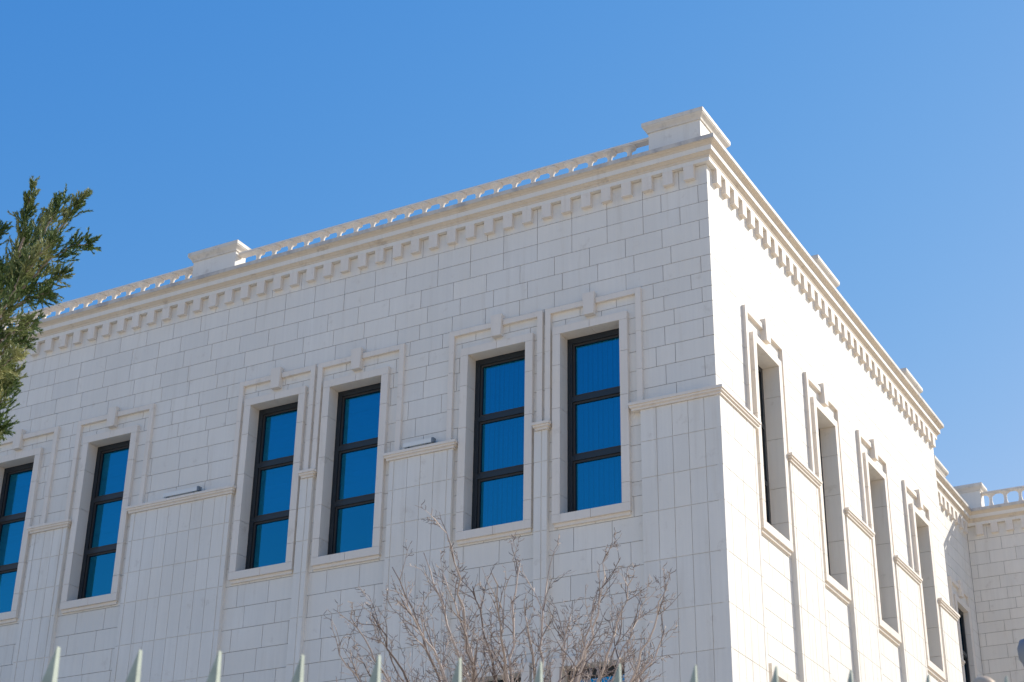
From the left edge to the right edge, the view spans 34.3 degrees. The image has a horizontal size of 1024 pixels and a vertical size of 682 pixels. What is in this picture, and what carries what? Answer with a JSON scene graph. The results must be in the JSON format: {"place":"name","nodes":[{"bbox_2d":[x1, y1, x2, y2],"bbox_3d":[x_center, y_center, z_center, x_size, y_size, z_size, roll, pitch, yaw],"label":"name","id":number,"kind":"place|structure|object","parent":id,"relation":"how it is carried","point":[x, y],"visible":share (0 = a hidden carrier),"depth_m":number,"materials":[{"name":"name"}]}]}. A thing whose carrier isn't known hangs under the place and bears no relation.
{"place":"outdoors","nodes":[
{"label":"outdoors","id":0,"kind":"place"},
{"bbox_2d":[0,106,1023,681],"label":"office building","id":1,"kind":"structure","parent":0,"point":[666,350],"depth_m":26.79,"materials":[{"name":"stone"}]},
{"bbox_2d":[0,462,33,612],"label":"window","id":2,"kind":"structure","parent":1,"relation":"in","point":[16,482],"depth_m":30.28,"materials":[{"name":"blue glass"}]},
{"bbox_2d":[77,440,129,598],"bbox_3d":[-7.046,3.156,29.088,0.988,2.948,0.080,-13,-30,26],"label":"window","id":3,"kind":"structure","parent":1,"relation":"in","point":[96,577],"depth_m":29.16,"materials":[{"name":"blue glass"}]},
{"bbox_2d":[163,486,201,497],"bbox_3d":[-5.584,2.576,28.069,0.760,0.112,0.079,-13,-30,26],"label":"linear floodlight","id":4,"kind":"object","parent":1,"relation":"on","point":[182,492],"visible":1,"depth_m":28.03,"materials":[{"name":"white metal"}]},
{"bbox_2d":[245,402,297,569],"bbox_3d":[-3.885,2.422,27.502,0.997,2.948,0.080,-13,-30,26],"label":"window","id":5,"kind":"structure","parent":1,"relation":"in","point":[274,456],"depth_m":27.56,"materials":[{"name":"blue glass"}]},
{"bbox_2d":[327,383,380,554],"bbox_3d":[-2.452,2.089,26.783,1.017,2.948,0.080,-13,-30,26],"label":"window","id":6,"kind":"structure","parent":1,"relation":"in","point":[357,421],"depth_m":26.83,"materials":[{"name":"blue glass"}]},
{"bbox_2d":[403,437,435,448],"bbox_3d":[-1.453,1.616,25.997,0.560,0.112,0.079,-13,-30,26],"label":"linear floodlight","id":7,"kind":"object","parent":1,"relation":"on","point":[431,440],"visible":1,"depth_m":25.96,"materials":[{"name":"white metal"}]},
{"bbox_2d":[471,350,524,528],"bbox_3d":[-0.128,1.549,25.617,1.031,2.948,0.080,-13,-30,26],"label":"window","id":8,"kind":"structure","parent":1,"relation":"in","point":[498,450],"depth_m":25.66,"materials":[{"name":"blue glass"}]},
{"bbox_2d":[567,328,621,511],"bbox_3d":[1.298,1.218,24.901,1.004,2.948,0.080,-13,-30,26],"label":"window","id":9,"kind":"structure","parent":1,"relation":"in","point":[593,360],"depth_m":24.93,"materials":[{"name":"blue glass"}]},
{"bbox_2d":[568,664,624,681],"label":"window","id":10,"kind":"structure","parent":1,"relation":"in","point":[611,668],"depth_m":23.16,"materials":[{"name":"glass"}]},
{"bbox_2d":[758,365,770,524],"bbox_3d":[3.727,1.593,25.582,0.080,2.948,0.968,-13,-30,26],"label":"window","id":11,"kind":"structure","parent":1,"relation":"in","point":[760,374],"depth_m":25.94,"materials":[{"name":"black metal"}]},
{"bbox_2d":[818,428,830,575],"bbox_3d":[5.047,2.670,27.715,0.080,2.948,0.948,-13,-30,26],"label":"window","id":12,"kind":"structure","parent":1,"relation":"in","point":[818,428],"depth_m":28.08,"materials":[{"name":"black metal"}]},
{"bbox_2d":[958,608,970,681],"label":"window","id":13,"kind":"structure","parent":1,"relation":"in","point":[961,619],"depth_m":37.62,"materials":[{"name":"black glass"}]},
{"bbox_2d":[0,0,1023,505],"label":"sky","id":14,"kind":"structure","parent":0,"point":[887,136],"materials":[{"name":"blue"}]},
{"label":"ground","id":15,"kind":"structure","parent":0,"visible":0},
{"bbox_2d":[0,175,102,445],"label":"conifer tree","id":16,"kind":"object","parent":15,"relation":"on","point":[21,273],"visible":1,"depth_m":11.40,"materials":[{"name":"green plant"}]},
{"bbox_2d":[324,501,682,681],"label":"bare tree","id":17,"kind":"object","parent":15,"relation":"on","point":[583,659],"visible":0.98,"depth_m":11.21,"materials":[{"name":"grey plant"}]},
{"bbox_2d":[42,646,1007,681],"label":"palisade fence","id":18,"kind":"object","parent":15,"relation":"on","point":[51,674],"visible":1,"depth_m":2.91,"materials":[{"name":"white metal"}]},
{"bbox_2d":[972,676,994,681],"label":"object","id":19,"kind":"structure","parent":15,"relation":"on","point":[982,679],"depth_m":3.39,"materials":[{"name":"beige stone"}]},
{"bbox_2d":[1017,639,1023,665],"bbox_3d":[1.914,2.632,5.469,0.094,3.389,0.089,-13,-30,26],"label":"globe lamp","id":20,"kind":"object","parent":15,"relation":"on","point":[1020,649],"visible":1,"depth_m":6.18,"materials":[{"name":"glass"}]}
]}

